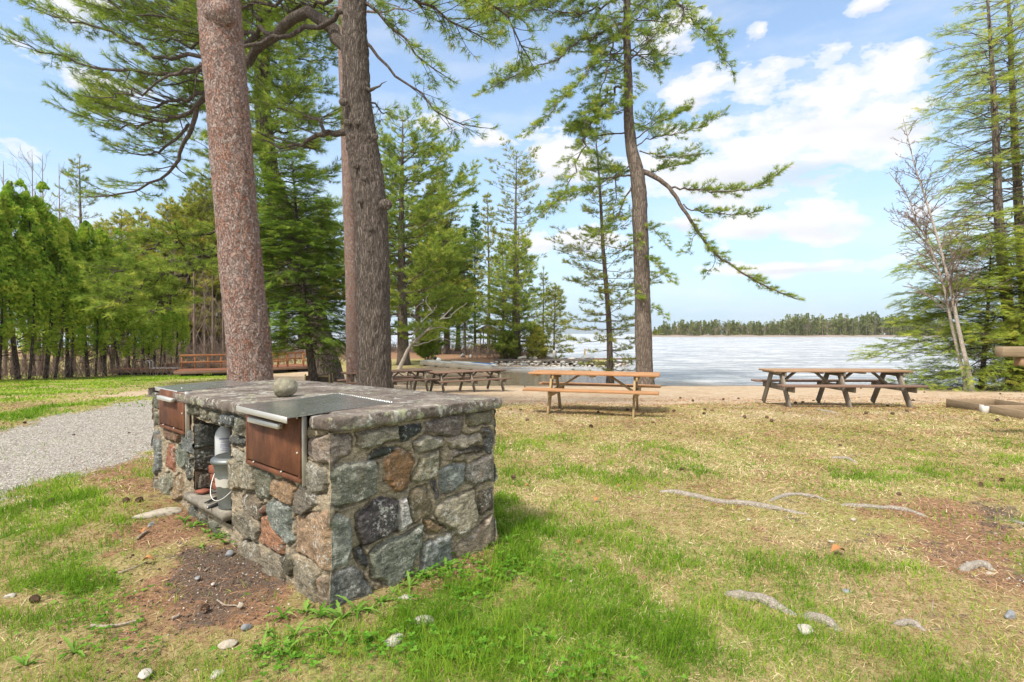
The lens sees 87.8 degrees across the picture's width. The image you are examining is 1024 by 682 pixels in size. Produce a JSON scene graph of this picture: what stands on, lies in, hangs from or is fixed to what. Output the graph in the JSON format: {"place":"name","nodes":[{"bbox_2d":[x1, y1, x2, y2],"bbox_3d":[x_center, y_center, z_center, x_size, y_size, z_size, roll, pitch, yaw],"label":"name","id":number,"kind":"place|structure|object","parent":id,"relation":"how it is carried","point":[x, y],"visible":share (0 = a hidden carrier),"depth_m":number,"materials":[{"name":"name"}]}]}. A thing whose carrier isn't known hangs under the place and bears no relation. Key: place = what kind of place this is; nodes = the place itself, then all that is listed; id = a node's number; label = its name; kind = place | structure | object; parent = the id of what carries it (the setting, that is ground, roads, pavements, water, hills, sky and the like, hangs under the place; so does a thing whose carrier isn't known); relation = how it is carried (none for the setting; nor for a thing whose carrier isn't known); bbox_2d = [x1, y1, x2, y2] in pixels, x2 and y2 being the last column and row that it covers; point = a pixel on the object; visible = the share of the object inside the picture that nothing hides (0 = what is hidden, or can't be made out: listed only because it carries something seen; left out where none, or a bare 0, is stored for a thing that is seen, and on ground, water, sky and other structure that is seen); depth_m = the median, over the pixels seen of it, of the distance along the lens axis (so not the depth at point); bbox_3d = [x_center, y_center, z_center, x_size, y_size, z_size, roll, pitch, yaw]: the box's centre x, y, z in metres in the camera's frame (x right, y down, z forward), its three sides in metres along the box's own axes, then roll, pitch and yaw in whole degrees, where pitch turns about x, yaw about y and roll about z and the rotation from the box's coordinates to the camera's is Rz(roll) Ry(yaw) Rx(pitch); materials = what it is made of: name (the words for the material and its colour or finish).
{"place":"outdoors","nodes":[
{"label":"outdoors","id":0,"kind":"place"},
{"bbox_2d":[0,402,153,503],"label":"path gravel","id":1,"kind":"structure","parent":0,"point":[69,435],"depth_m":7.35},
{"bbox_2d":[0,373,418,406],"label":"lawn grass","id":2,"kind":"structure","parent":0,"point":[40,391],"depth_m":18.48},
{"bbox_2d":[15,326,653,333],"bbox_3d":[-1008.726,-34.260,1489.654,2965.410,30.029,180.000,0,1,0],"label":"hills","id":3,"kind":"structure","parent":0,"point":[576,331],"depth_m":1445.66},
{"bbox_2d":[8,334,1004,385],"bbox_3d":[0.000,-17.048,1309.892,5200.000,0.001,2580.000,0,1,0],"label":"lake","id":4,"kind":"structure","parent":0,"point":[709,361],"depth_m":52.27,"materials":[{"name":"liquid"}]},
{"bbox_2d":[0,347,1023,681],"bbox_3d":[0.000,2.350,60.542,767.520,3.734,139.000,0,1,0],"label":"ground","id":5,"kind":"structure","parent":0,"point":[754,393],"depth_m":3.67,"materials":[{"name":"plant"}]},
{"bbox_2d":[0,198,27,379],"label":"cedar","id":6,"kind":"object","parent":5,"relation":"on","point":[6,236],"visible":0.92,"depth_m":21.80,"materials":[{"name":"plant"}]},
{"bbox_2d":[11,648,43,670],"bbox_3d":[-2.191,1.438,2.394,0.119,0.050,0.121,1,1,43],"label":"weed","id":7,"kind":"object","parent":5,"relation":"on","point":[21,661],"visible":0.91,"depth_m":2.39,"materials":[{"name":"green plant"}]},
{"bbox_2d":[0,178,56,379],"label":"cedar","id":8,"kind":"object","parent":5,"relation":"on","point":[20,208],"visible":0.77,"depth_m":22.55,"materials":[{"name":"plant"}]},
{"bbox_2d":[6,222,58,375],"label":"cedar","id":9,"kind":"object","parent":5,"relation":"on","point":[25,342],"visible":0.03,"depth_m":26.47,"materials":[{"name":"plant"}]},
{"bbox_2d":[9,148,66,355],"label":"bare tree","id":10,"kind":"object","parent":5,"relation":"on","point":[16,167],"visible":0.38,"depth_m":41.59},
{"bbox_2d":[12,181,80,378],"bbox_3d":[-20.736,-2.595,23.613,2.593,8.940,2.578,0,1,0],"label":"cedar","id":11,"kind":"object","parent":5,"relation":"on","point":[54,229],"visible":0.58,"depth_m":23.43,"materials":[{"name":"plant"}]},
{"bbox_2d":[29,217,99,377],"bbox_3d":[-20.597,-1.904,24.515,2.611,7.595,2.447,0,1,-28],"label":"cedar","id":12,"kind":"object","parent":5,"relation":"on","point":[74,332],"visible":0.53,"depth_m":24.39,"materials":[{"name":"plant"}]},
{"bbox_2d":[57,635,92,661],"bbox_3d":[-2.038,1.426,2.486,0.135,0.070,0.194,-1,1,-31],"label":"weed","id":13,"kind":"object","parent":5,"relation":"on","point":[72,650],"visible":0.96,"depth_m":2.49,"materials":[{"name":"green plant"}]},
{"bbox_2d":[47,154,114,361],"bbox_3d":[-32.656,-6.087,40.033,4.814,15.821,5.890,0,1,27],"label":"pine","id":14,"kind":"object","parent":5,"relation":"on","point":[81,166],"visible":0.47,"depth_m":39.45,"materials":[{"name":"green plant"}]},
{"bbox_2d":[58,220,115,376],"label":"cedar","id":15,"kind":"object","parent":5,"relation":"on","point":[86,234],"visible":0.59,"depth_m":25.49,"materials":[{"name":"plant"}]},
{"bbox_2d":[76,227,130,375],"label":"cedar","id":16,"kind":"object","parent":5,"relation":"on","point":[104,241],"visible":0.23,"depth_m":26.49,"materials":[{"name":"plant"}]},
{"bbox_2d":[86,208,154,352],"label":"pine","id":17,"kind":"object","parent":5,"relation":"on","point":[117,220],"visible":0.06,"depth_m":51.28,"materials":[{"name":"green plant"}]},
{"bbox_2d":[100,228,142,374],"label":"cedar","id":18,"kind":"object","parent":5,"relation":"on","point":[126,348],"visible":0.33,"depth_m":27.68,"materials":[{"name":"plant"}]},
{"bbox_2d":[108,257,154,367],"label":"cedar","id":19,"kind":"object","parent":5,"relation":"on","point":[143,331],"visible":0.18,"depth_m":28.70,"materials":[{"name":"plant"}]},
{"bbox_2d":[108,206,169,356],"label":"pine","id":20,"kind":"object","parent":5,"relation":"on","point":[142,218],"visible":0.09,"depth_m":49.32,"materials":[{"name":"green plant"}]},
{"bbox_2d":[0,337,285,380],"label":"undergrowth","id":21,"kind":"object","parent":5,"relation":"on","point":[24,367],"visible":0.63,"depth_m":25.95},
{"bbox_2d":[125,261,163,366],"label":"cedar","id":22,"kind":"object","parent":5,"relation":"on","point":[151,345],"visible":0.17,"depth_m":30.02,"materials":[{"name":"plant"}]},
{"bbox_2d":[109,367,188,374],"bbox_3d":[-19.212,1.599,28.385,2.986,0.305,2.240,0,1,-12],"label":"floating dock","id":23,"kind":"object","parent":5,"relation":"on","point":[152,370],"visible":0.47,"depth_m":27.43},
{"bbox_2d":[132,507,182,518],"bbox_3d":[-2.781,1.360,4.182,0.338,0.075,0.169,-1,1,-38],"label":"stone","id":24,"kind":"object","parent":5,"relation":"on","point":[162,512],"visible":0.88,"depth_m":4.15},
{"bbox_2d":[143,269,173,366],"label":"cedar","id":25,"kind":"object","parent":5,"relation":"on","point":[166,318],"visible":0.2,"depth_m":31.29,"materials":[{"name":"plant"}]},
{"bbox_2d":[151,277,182,363],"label":"cedar","id":26,"kind":"object","parent":5,"relation":"on","point":[175,326],"visible":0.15,"depth_m":32.47,"materials":[{"name":"plant"}]},
{"bbox_2d":[131,195,221,358],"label":"pine","id":27,"kind":"object","parent":5,"relation":"on","point":[172,214],"visible":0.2,"depth_m":45.48,"materials":[{"name":"green plant"}]},
{"bbox_2d":[164,290,190,362],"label":"cedar","id":28,"kind":"object","parent":5,"relation":"on","point":[182,332],"visible":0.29,"depth_m":33.59,"materials":[{"name":"plant"}]},
{"bbox_2d":[166,180,209,348],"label":"pine","id":29,"kind":"object","parent":5,"relation":"on","point":[191,190],"visible":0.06,"depth_m":55.52,"materials":[{"name":"green plant"}]},
{"bbox_2d":[158,200,221,349],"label":"pine","id":30,"kind":"object","parent":5,"relation":"on","point":[185,204],"visible":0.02,"depth_m":51.49,"materials":[{"name":"green plant"}]},
{"bbox_2d":[167,178,214,350],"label":"pine","id":31,"kind":"object","parent":5,"relation":"on","point":[204,199],"visible":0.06,"depth_m":51.05,"materials":[{"name":"green plant"}]},
{"bbox_2d":[179,242,216,353],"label":"bare tree","id":32,"kind":"object","parent":5,"relation":"on","point":[194,324],"visible":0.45,"depth_m":39.93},
{"bbox_2d":[173,354,226,375],"bbox_3d":[-15.160,1.206,26.959,3.050,1.030,1.940,0,1,-22],"label":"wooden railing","id":33,"kind":"object","parent":5,"relation":"on","point":[195,371],"visible":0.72,"depth_m":26.56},
{"bbox_2d":[178,220,224,352],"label":"pine","id":34,"kind":"object","parent":5,"relation":"on","point":[204,241],"visible":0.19,"depth_m":47.03,"materials":[{"name":"green plant"}]},
{"bbox_2d":[69,0,345,382],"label":"white pine","id":35,"kind":"object","parent":5,"relation":"on","point":[160,268],"visible":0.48,"depth_m":20.67,"materials":[{"name":"green plant"}]},
{"bbox_2d":[190,280,224,359],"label":"bare tree","id":36,"kind":"object","parent":5,"relation":"on","point":[204,334],"visible":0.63,"depth_m":43.94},
{"bbox_2d":[194,263,222,359],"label":"bare tree","id":37,"kind":"object","parent":5,"relation":"on","point":[213,325],"visible":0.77,"depth_m":37.93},
{"bbox_2d":[195,211,221,356],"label":"pine","id":38,"kind":"object","parent":5,"relation":"on","point":[210,218],"visible":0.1,"depth_m":49.51,"materials":[{"name":"green plant"}]},
{"bbox_2d":[195,276,224,357],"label":"bare tree","id":39,"kind":"object","parent":5,"relation":"on","point":[222,326],"visible":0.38,"depth_m":41.92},
{"bbox_2d":[217,639,237,649],"bbox_3d":[-1.363,1.454,2.555,0.092,0.040,0.056,0,1,-21],"label":"stone","id":40,"kind":"object","parent":5,"relation":"on","point":[233,643],"visible":0.95,"depth_m":2.54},
{"bbox_2d":[196,0,273,381],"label":"red pine","id":41,"kind":"object","parent":5,"relation":"on","point":[248,343],"visible":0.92,"depth_m":7.34,"materials":[{"name":"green plant"}]},
{"bbox_2d":[139,327,345,364],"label":"undergrowth","id":42,"kind":"object","parent":5,"relation":"on","point":[219,351],"visible":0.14,"depth_m":40.12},
{"bbox_2d":[0,0,552,387],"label":"white pine","id":43,"kind":"object","parent":5,"relation":"on","point":[372,204],"visible":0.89,"depth_m":9.28,"materials":[{"name":"grey plant"}]},
{"bbox_2d":[262,221,294,326],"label":"pine","id":44,"kind":"object","parent":5,"relation":"on","point":[280,282],"visible":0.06,"depth_m":57.33,"materials":[{"name":"green plant"}]},
{"bbox_2d":[272,352,307,372],"bbox_3d":[-13.083,1.226,30.920,2.440,1.070,3.100,1,1,44],"label":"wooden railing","id":45,"kind":"object","parent":5,"relation":"on","point":[286,367],"visible":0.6,"depth_m":30.37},
{"bbox_2d":[254,146,345,381],"bbox_3d":[-7.415,-2.574,19.045,4.954,8.712,5.063,0,1,0],"label":"hemlock","id":46,"kind":"object","parent":5,"relation":"on","point":[298,232],"visible":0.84,"depth_m":18.53,"materials":[{"name":"plant"}]},
{"bbox_2d":[109,336,526,353],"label":"shore brush","id":47,"kind":"object","parent":5,"relation":"on","point":[395,348],"visible":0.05,"depth_m":60.84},
{"bbox_2d":[144,380,501,608],"bbox_3d":[-1.786,0.961,4.351,3.367,1.187,1.429,1,1,43],"label":"stone grill","id":48,"kind":"object","parent":5,"relation":"on","point":[350,492],"visible":0.91,"depth_m":3.31,"materials":[{"name":"grey stone"}]},
{"bbox_2d":[157,388,182,429],"bbox_3d":[-2.835,0.543,4.390,0.550,0.352,0.064,1,1,41],"label":"rusty door","id":49,"kind":"structure","parent":48,"relation":"in","point":[171,412],"depth_m":4.39,"materials":[{"name":"metal"}]},
{"bbox_2d":[210,452,231,509],"bbox_3d":[-2.022,1.008,3.857,0.288,0.376,0.291,0,1,0],"label":"ash bucket","id":50,"kind":"object","parent":48,"relation":"on","point":[218,462],"visible":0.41,"depth_m":3.75,"materials":[{"name":"metal"}]},
{"bbox_2d":[215,426,230,454],"bbox_3d":[-2.310,0.820,4.285,0.145,0.342,0.144,1,1,41],"label":"plastic jug","id":51,"kind":"object","parent":50,"relation":"on","point":[222,436],"visible":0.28,"depth_m":4.22,"materials":[{"name":"grey"}]},
{"bbox_2d":[247,415,298,475],"bbox_3d":[-1.478,0.601,3.225,0.663,0.358,0.064,1,1,41],"label":"rusty door","id":52,"kind":"structure","parent":48,"relation":"in","point":[272,443],"depth_m":3.20,"materials":[{"name":"metal"}]},
{"bbox_2d":[272,377,297,396],"bbox_3d":[-1.685,0.342,3.954,0.174,0.145,0.176,0,1,0],"label":"round stone","id":53,"kind":"object","parent":48,"relation":"on","point":[285,387],"visible":0.99,"depth_m":3.90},
{"bbox_2d":[305,600,340,618],"bbox_3d":[-0.999,1.423,2.794,0.170,0.068,0.179,-1,1,-36],"label":"weed","id":54,"kind":"object","parent":5,"relation":"on","point":[321,612],"visible":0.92,"depth_m":2.81,"materials":[{"name":"green plant"}]},
{"bbox_2d":[310,208,345,307],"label":"pine","id":55,"kind":"object","parent":5,"relation":"on","point":[324,287],"visible":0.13,"depth_m":61.18,"materials":[{"name":"green plant"}]},
{"bbox_2d":[323,600,360,626],"bbox_3d":[-0.908,1.422,2.783,0.174,0.072,0.177,1,1,31],"label":"weed","id":56,"kind":"object","parent":5,"relation":"on","point":[335,613],"visible":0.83,"depth_m":2.79,"materials":[{"name":"green plant"}]},
{"bbox_2d":[11,504,687,681],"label":"clover","id":57,"kind":"object","parent":5,"relation":"on","point":[366,633],"visible":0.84,"depth_m":2.56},
{"bbox_2d":[335,595,379,618],"bbox_3d":[-0.826,1.411,2.853,0.175,0.092,0.252,-1,1,-43],"label":"weed","id":58,"kind":"object","parent":5,"relation":"on","point":[356,612],"visible":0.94,"depth_m":2.85,"materials":[{"name":"green plant"}]},
{"bbox_2d":[309,0,430,384],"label":"red pine","id":59,"kind":"object","parent":5,"relation":"on","point":[351,330],"visible":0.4,"depth_m":16.79,"materials":[{"name":"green plant"}]},
{"bbox_2d":[337,368,437,391],"bbox_3d":[-4.116,1.384,17.653,2.900,0.799,1.516,-1,1,-34],"label":"picnic table","id":60,"kind":"object","parent":5,"relation":"on","point":[416,377],"visible":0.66,"depth_m":17.81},
{"bbox_2d":[390,215,432,352],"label":"pine","id":61,"kind":"object","parent":5,"relation":"on","point":[409,249],"visible":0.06,"depth_m":59.47,"materials":[{"name":"green plant"}]},
{"bbox_2d":[341,97,489,364],"bbox_3d":[-6.641,-7.297,36.785,10.329,18.346,10.445,0,1,0],"label":"pine","id":62,"kind":"object","parent":5,"relation":"on","point":[402,324],"visible":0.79,"depth_m":35.70,"materials":[{"name":"green plant"}]},
{"bbox_2d":[410,330,447,359],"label":"evergreen shrub","id":63,"kind":"object","parent":5,"relation":"on","point":[423,350],"visible":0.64,"depth_m":41.40,"materials":[{"name":"green plant"}]},
{"bbox_2d":[397,296,463,368],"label":"dead birch","id":64,"kind":"object","parent":5,"relation":"on","point":[401,363],"visible":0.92,"depth_m":33.59,"materials":[{"name":"grey wood"}]},
{"bbox_2d":[405,169,473,354],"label":"pine","id":65,"kind":"object","parent":5,"relation":"on","point":[443,222],"visible":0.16,"depth_m":54.05,"materials":[{"name":"green plant"}]},
{"bbox_2d":[420,217,478,353],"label":"pine","id":66,"kind":"object","parent":5,"relation":"on","point":[445,345],"visible":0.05,"depth_m":57.68,"materials":[{"name":"green plant"}]},
{"bbox_2d":[431,224,471,353],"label":"pine","id":67,"kind":"object","parent":5,"relation":"on","point":[448,334],"visible":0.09,"depth_m":55.70,"materials":[{"name":"green plant"}]},
{"bbox_2d":[420,360,497,371],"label":"beached platform","id":68,"kind":"structure","parent":5,"relation":"on","point":[446,364],"depth_m":34.85,"materials":[{"name":"white paint"}]},
{"bbox_2d":[450,231,481,354],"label":"pine","id":69,"kind":"object","parent":5,"relation":"on","point":[464,334],"visible":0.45,"depth_m":53.89,"materials":[{"name":"green plant"}]},
{"bbox_2d":[427,369,511,392],"bbox_3d":[-1.617,1.473,19.277,2.900,0.799,1.516,-1,1,-33],"label":"picnic table","id":70,"kind":"object","parent":5,"relation":"on","point":[462,379],"visible":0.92,"depth_m":19.10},
{"bbox_2d":[460,200,486,349],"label":"pine","id":71,"kind":"object","parent":5,"relation":"on","point":[476,222],"visible":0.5,"depth_m":59.77,"materials":[{"name":"green plant"}]},
{"bbox_2d":[467,193,506,355],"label":"pine","id":72,"kind":"object","parent":5,"relation":"on","point":[487,200],"visible":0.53,"depth_m":51.56,"materials":[{"name":"green plant"}]},
{"bbox_2d":[470,238,532,357],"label":"pine","id":73,"kind":"object","parent":5,"relation":"on","point":[505,315],"visible":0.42,"depth_m":47.55,"materials":[{"name":"green plant"}]},
{"bbox_2d":[494,329,519,358],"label":"pine","id":74,"kind":"object","parent":5,"relation":"on","point":[506,336],"visible":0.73,"depth_m":44.61,"materials":[{"name":"green plant"}]},
{"bbox_2d":[460,336,561,358],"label":"shore brush","id":75,"kind":"object","parent":5,"relation":"on","point":[484,351],"visible":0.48,"depth_m":47.06,"materials":[{"name":"plant"}]},
{"bbox_2d":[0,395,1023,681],"bbox_3d":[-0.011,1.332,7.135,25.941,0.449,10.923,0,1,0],"label":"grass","id":76,"kind":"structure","parent":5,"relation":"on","point":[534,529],"depth_m":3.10,"materials":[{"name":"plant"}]},
{"bbox_2d":[0,387,1023,681],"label":"pine needle litter","id":77,"kind":"object","parent":5,"relation":"on","point":[804,405],"visible":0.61,"depth_m":4.10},
{"bbox_2d":[475,224,549,358],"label":"pine","id":78,"kind":"object","parent":5,"relation":"on","point":[517,326],"visible":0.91,"depth_m":45.43,"materials":[{"name":"green plant"}]},
{"bbox_2d":[470,137,554,342],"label":"pine","id":79,"kind":"object","parent":5,"relation":"on","point":[528,208],"visible":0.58,"depth_m":49.31,"materials":[{"name":"green plant"}]},
{"bbox_2d":[36,438,1023,680],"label":"soil crumbs","id":80,"kind":"object","parent":5,"relation":"on","point":[60,642],"visible":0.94,"depth_m":3.27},
{"bbox_2d":[522,323,550,358],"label":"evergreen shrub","id":81,"kind":"object","parent":5,"relation":"on","point":[536,337],"visible":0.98,"depth_m":43.60,"materials":[{"name":"green plant"}]},
{"bbox_2d":[529,266,558,356],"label":"pine","id":82,"kind":"object","parent":5,"relation":"on","point":[543,282],"visible":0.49,"depth_m":49.63,"materials":[{"name":"green plant"}]},
{"bbox_2d":[538,282,576,358],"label":"pine","id":83,"kind":"object","parent":5,"relation":"on","point":[558,292],"visible":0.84,"depth_m":45.12,"materials":[{"name":"green plant"}]},
{"bbox_2d":[493,358,629,366],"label":"stone jetty","id":84,"kind":"object","parent":5,"relation":"on","point":[555,363],"visible":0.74,"depth_m":41.33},
{"bbox_2d":[522,370,660,417],"bbox_3d":[1.570,0.995,10.176,2.420,0.796,1.516,0,1,17],"label":"picnic table","id":85,"kind":"object","parent":5,"relation":"on","point":[636,391],"visible":0.95,"depth_m":9.95,"materials":[{"name":"orange wood"}]},
{"bbox_2d":[544,130,670,382],"bbox_3d":[5.003,-4.368,27.808,6.560,13.561,5.749,-1,1,-35],"label":"young pine","id":86,"kind":"object","parent":5,"relation":"on","point":[608,321],"visible":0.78,"depth_m":27.76,"materials":[{"name":"green plant"}]},
{"bbox_2d":[457,0,805,384],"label":"white pine","id":87,"kind":"object","parent":5,"relation":"on","point":[642,258],"visible":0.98,"depth_m":23.15,"materials":[{"name":"green plant"}]},
{"bbox_2d":[658,489,807,514],"bbox_3d":[1.897,1.430,4.681,1.251,0.104,0.152,1,1,31],"label":"tree root","id":88,"kind":"object","parent":5,"relation":"on","point":[730,502],"visible":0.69,"depth_m":4.62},
{"bbox_2d":[723,589,797,615],"bbox_3d":[1.386,1.466,2.974,0.402,0.096,0.107,1,1,36],"label":"tree root","id":89,"kind":"object","parent":5,"relation":"on","point":[772,602],"visible":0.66,"depth_m":2.98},
{"bbox_2d":[768,492,825,501],"bbox_3d":[2.530,1.423,4.804,0.545,0.065,0.210,0,1,0],"label":"tree root","id":90,"kind":"object","parent":5,"relation":"on","point":[787,494],"visible":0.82,"depth_m":4.84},
{"bbox_2d":[800,612,842,630],"bbox_3d":[1.614,1.468,2.772,0.081,0.080,0.217,-1,1,-42],"label":"tree root","id":91,"kind":"object","parent":5,"relation":"on","point":[830,622],"visible":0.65,"depth_m":2.77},
{"bbox_2d":[751,368,927,407],"bbox_3d":[6.920,1.013,11.466,2.880,0.799,1.516,0,1,1],"label":"picnic table","id":92,"kind":"object","parent":5,"relation":"on","point":[824,381],"visible":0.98,"depth_m":11.18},
{"bbox_2d":[839,503,927,516],"bbox_3d":[3.130,1.425,4.490,0.634,0.081,0.140,0,1,28],"label":"tree root","id":93,"kind":"object","parent":5,"relation":"on","point":[890,507],"visible":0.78,"depth_m":4.49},
{"bbox_2d":[893,618,925,630],"bbox_3d":[2.046,1.466,2.740,0.154,0.059,0.070,0,1,24],"label":"tree root","id":94,"kind":"object","parent":5,"relation":"on","point":[907,622],"visible":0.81,"depth_m":2.74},
{"bbox_2d":[846,229,1023,391],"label":"hemlock","id":95,"kind":"object","parent":5,"relation":"on","point":[952,354],"visible":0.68,"depth_m":20.91,"materials":[{"name":"plant"}]},
{"bbox_2d":[884,166,1000,390],"bbox_3d":[15.997,-2.247,19.992,4.277,8.439,3.077,-1,1,-42],"label":"birch","id":96,"kind":"object","parent":5,"relation":"on","point":[939,273],"visible":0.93,"depth_m":19.85,"materials":[{"name":"grey plant"}]},
{"bbox_2d":[884,118,1014,390],"bbox_3d":[15.822,-3.094,19.591,3.448,10.109,3.057,0,1,-24],"label":"birch","id":97,"kind":"object","parent":5,"relation":"on","point":[957,323],"visible":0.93,"depth_m":19.50,"materials":[{"name":"grey plant"}]},
{"bbox_2d":[881,0,1023,388],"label":"hemlock","id":98,"kind":"object","parent":5,"relation":"on","point":[999,223],"visible":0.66,"depth_m":21.87,"materials":[{"name":"green plant"}]},
{"bbox_2d":[957,560,995,571],"bbox_3d":[2.935,1.449,3.385,0.250,0.085,0.110,0,1,0],"label":"tree root","id":99,"kind":"object","parent":5,"relation":"on","point":[967,566],"visible":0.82,"depth_m":3.38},
{"bbox_2d":[933,0,1023,304],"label":"hemlock","id":100,"kind":"object","parent":5,"relation":"on","point":[1016,171],"visible":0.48,"depth_m":23.33,"materials":[{"name":"green plant"}]},
{"bbox_2d":[946,399,1023,418],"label":"log","id":101,"kind":"object","parent":5,"relation":"on","point":[1012,409],"visible":0.94,"depth_m":10.31,"materials":[{"name":"brown wood"}]},
{"bbox_2d":[950,248,1023,391],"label":"hemlock","id":102,"kind":"object","parent":5,"relation":"on","point":[1020,372],"visible":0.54,"depth_m":20.49,"materials":[{"name":"plant"}]},
{"bbox_2d":[995,346,1023,365],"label":"timber rail","id":103,"kind":"object","parent":5,"relation":"on","point":[1016,353],"visible":1,"depth_m":7.24,"materials":[{"name":"brown wood"}]},
{"bbox_2d":[0,394,1023,681],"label":"dry grass","id":104,"kind":"structure","parent":0,"point":[822,448],"depth_m":4.36,"materials":[{"name":"plant"}]},
{"bbox_2d":[0,0,1023,333],"label":"sky","id":105,"kind":"structure","parent":0,"point":[825,87],"materials":[{"name":"blue"}]},
{"bbox_2d":[652,311,956,336],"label":"island","id":106,"kind":"structure","parent":0,"point":[869,324],"depth_m":380.92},
{"bbox_3d":[-2.313,1.093,4.257,0.200,0.063,0.100,1,1,35],"label":"brick","id":107,"kind":"object","parent":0,"visible":0},
{"bbox_2d":[208,465,213,473],"bbox_3d":[-2.323,1.027,4.262,0.200,0.063,0.100,0,1,29],"label":"brick","id":108,"kind":"object","parent":107,"relation":"on","point":[211,470],"visible":0.18,"depth_m":4.25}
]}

